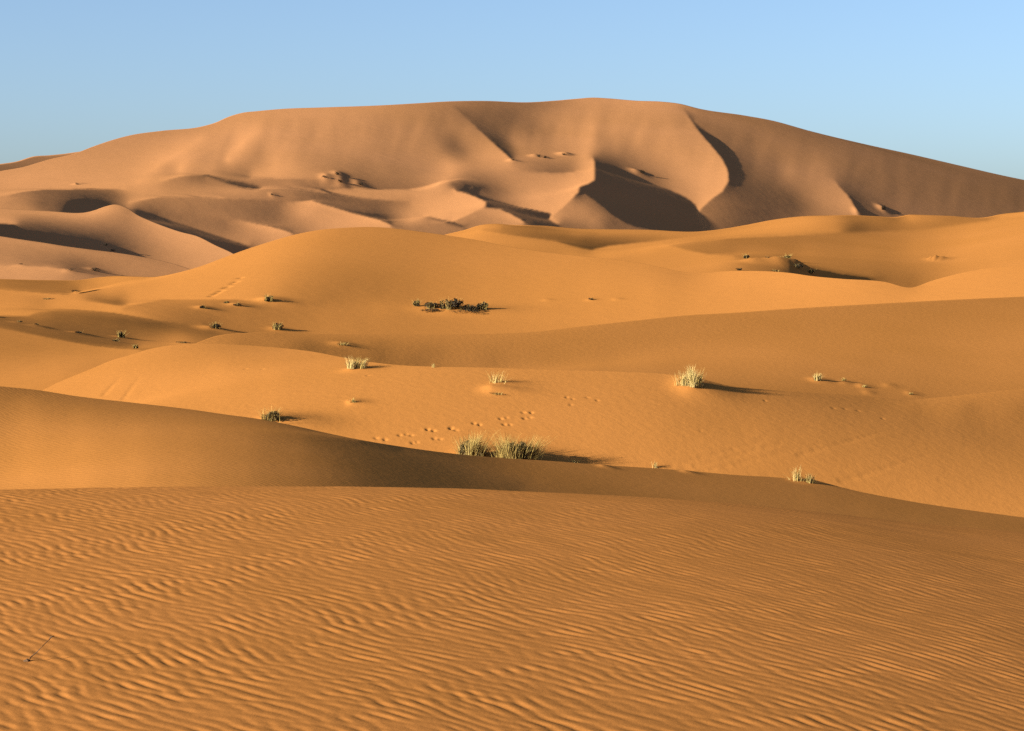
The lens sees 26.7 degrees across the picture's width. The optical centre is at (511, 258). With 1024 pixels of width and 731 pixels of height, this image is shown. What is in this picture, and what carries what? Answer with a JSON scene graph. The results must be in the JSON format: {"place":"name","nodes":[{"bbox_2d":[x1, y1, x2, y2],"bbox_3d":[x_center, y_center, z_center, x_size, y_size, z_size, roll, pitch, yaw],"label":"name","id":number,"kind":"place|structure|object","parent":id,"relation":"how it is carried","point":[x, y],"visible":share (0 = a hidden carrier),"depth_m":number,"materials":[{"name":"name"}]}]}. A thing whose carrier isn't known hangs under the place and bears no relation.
{"place":"outdoors","nodes":[
{"label":"outdoors","id":0,"kind":"place"},
{"bbox_2d":[0,152,77,170],"bbox_3d":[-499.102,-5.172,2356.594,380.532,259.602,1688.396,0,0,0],"label":"dune","id":1,"kind":"structure","parent":0,"point":[22,163],"depth_m":2381.68,"materials":[{"name":"orange sand"}]},
{"bbox_2d":[0,236,189,279],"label":"dune","id":2,"kind":"structure","parent":0,"point":[42,261],"depth_m":525.01,"materials":[{"name":"orange sand"}]},
{"bbox_2d":[0,205,232,268],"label":"sand dune","id":3,"kind":"structure","parent":0,"point":[121,229],"depth_m":664.39,"materials":[{"name":"orange sand"}]},
{"bbox_2d":[0,486,1023,730],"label":"rippled dune","id":4,"kind":"structure","parent":0,"point":[276,608],"depth_m":7.74,"materials":[{"name":"orange sand"}]},
{"bbox_2d":[23,636,53,661],"bbox_3d":[-1.457,1.206,6.636,0.095,0.090,0.017,0,0,-6],"label":"dry twig","id":5,"kind":"object","parent":4,"relation":"on","point":[27,660],"visible":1,"depth_m":6.63,"materials":[{"name":"brown wood"}]},
{"bbox_2d":[0,98,1023,253],"bbox_3d":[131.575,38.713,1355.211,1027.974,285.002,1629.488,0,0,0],"label":"great dune","id":6,"kind":"structure","parent":0,"point":[445,167],"depth_m":1064.31,"materials":[{"name":"orange sand"}]},
{"bbox_2d":[0,227,1023,390],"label":"orange dune","id":7,"kind":"structure","parent":0,"point":[366,280],"depth_m":183.11,"materials":[{"name":"orange sand"}]},
{"bbox_2d":[116,330,125,337],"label":"desert shrub","id":8,"kind":"object","parent":7,"relation":"on","point":[120,334],"visible":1,"depth_m":134.26,"materials":[{"name":"plant"}]},
{"bbox_2d":[210,322,220,327],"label":"desert shrub","id":9,"kind":"object","parent":7,"relation":"on","point":[215,325],"visible":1,"depth_m":161.93,"materials":[{"name":"plant"}]},
{"bbox_2d":[264,293,273,300],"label":"desert shrub","id":10,"kind":"object","parent":7,"relation":"on","point":[268,298],"visible":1,"depth_m":177.02,"materials":[{"name":"plant"}]},
{"bbox_2d":[271,322,283,329],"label":"desert shrub","id":11,"kind":"object","parent":7,"relation":"on","point":[276,326],"visible":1,"depth_m":166.07,"materials":[{"name":"plant"}]},
{"bbox_2d":[413,298,421,305],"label":"desert shrub","id":12,"kind":"object","parent":7,"relation":"on","point":[416,303],"visible":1,"depth_m":181.19,"materials":[{"name":"plant"}]},
{"bbox_2d":[422,308,438,311],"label":"desert shrub","id":13,"kind":"object","parent":7,"relation":"on","point":[427,310],"visible":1,"depth_m":178.79,"materials":[{"name":"plant"}]},
{"bbox_2d":[423,302,439,308],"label":"desert shrub","id":14,"kind":"object","parent":7,"relation":"on","point":[427,305],"visible":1,"depth_m":179.89,"materials":[{"name":"plant"}]},
{"bbox_2d":[439,296,463,309],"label":"desert shrub","id":15,"kind":"object","parent":7,"relation":"on","point":[450,304],"visible":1,"depth_m":179.43,"materials":[{"name":"plant"}]},
{"bbox_2d":[463,304,477,310],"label":"desert shrub","id":16,"kind":"object","parent":7,"relation":"on","point":[467,307],"visible":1,"depth_m":179.26,"materials":[{"name":"plant"}]},
{"bbox_2d":[476,301,488,309],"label":"desert shrub","id":17,"kind":"object","parent":7,"relation":"on","point":[482,306],"visible":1,"depth_m":179.98,"materials":[{"name":"plant"}]},
{"bbox_2d":[0,386,1023,532],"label":"ridge dune","id":18,"kind":"structure","parent":0,"point":[50,440],"depth_m":34.69,"materials":[{"name":"orange sand"}]},
{"bbox_2d":[789,465,801,481],"bbox_3d":[5.741,4.357,43.799,0.489,0.358,0.491,0,0,-12],"label":"grass tussock","id":19,"kind":"object","parent":18,"relation":"on","point":[797,476],"depth_m":43.83,"materials":[{"name":"plant"}]},
{"bbox_2d":[805,472,816,482],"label":"grass tussock","id":20,"kind":"object","parent":18,"relation":"on","point":[810,479],"depth_m":43.79,"materials":[{"name":"plant"}]},
{"bbox_2d":[0,0,1023,179],"label":"sky","id":21,"kind":"structure","parent":0,"point":[940,80],"materials":[{"name":"blue"}]},
{"bbox_2d":[43,343,1023,516],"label":"valley dune","id":22,"kind":"structure","parent":0,"point":[965,452],"depth_m":62.91,"materials":[{"name":"orange sand"}]},
{"bbox_2d":[254,405,282,421],"bbox_3d":[-6.717,4.306,59.854,0.955,0.480,1.349,0,0,15],"label":"grass tussock","id":23,"kind":"object","parent":22,"relation":"on","point":[271,416],"depth_m":59.72,"materials":[{"name":"plant"}]},
{"bbox_2d":[345,355,371,368],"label":"grass tussock","id":24,"kind":"object","parent":22,"relation":"on","point":[354,365],"depth_m":66.38,"materials":[{"name":"plant"}]},
{"bbox_2d":[451,429,499,456],"bbox_3d":[-1.037,5.033,58.457,1.476,0.912,1.558,0,0,0],"label":"grass tussock","id":25,"kind":"object","parent":22,"relation":"on","point":[467,448],"depth_m":58.24,"materials":[{"name":"plant"}]},
{"bbox_2d":[482,370,507,383],"bbox_3d":[-0.325,3.494,64.059,1.117,0.435,1.040,0,0,0],"label":"grass tussock","id":26,"kind":"object","parent":22,"relation":"on","point":[496,379],"depth_m":64.07,"materials":[{"name":"plant"}]},
{"bbox_2d":[481,432,556,459],"bbox_3d":[0.104,5.059,58.189,2.220,1.009,2.283,0,0,26],"label":"grass tussock","id":27,"kind":"object","parent":22,"relation":"on","point":[512,451],"depth_m":58.25,"materials":[{"name":"plant"}]},
{"bbox_2d":[674,370,688,385],"bbox_3d":[5.155,3.590,64.895,0.814,0.484,0.776,0,0,32],"label":"grass tussock","id":28,"kind":"object","parent":22,"relation":"on","point":[683,382],"depth_m":64.89,"materials":[{"name":"plant"}]},
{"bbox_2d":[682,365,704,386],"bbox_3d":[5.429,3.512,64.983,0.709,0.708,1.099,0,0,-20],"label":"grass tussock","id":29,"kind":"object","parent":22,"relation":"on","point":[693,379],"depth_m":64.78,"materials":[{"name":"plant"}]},
{"bbox_2d":[198,297,1023,399],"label":"long dune","id":30,"kind":"structure","parent":0,"point":[927,349],"depth_m":94.94,"materials":[{"name":"orange sand"}]},
{"bbox_2d":[446,212,1023,287],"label":"dune","id":31,"kind":"structure","parent":0,"point":[909,251],"depth_m":411.60,"materials":[{"name":"orange sand"}]},
{"bbox_2d":[813,373,821,380],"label":"grass tussock","id":32,"kind":"object","parent":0,"point":[817,378],"depth_m":86.63,"materials":[{"name":"plant"}]}
]}

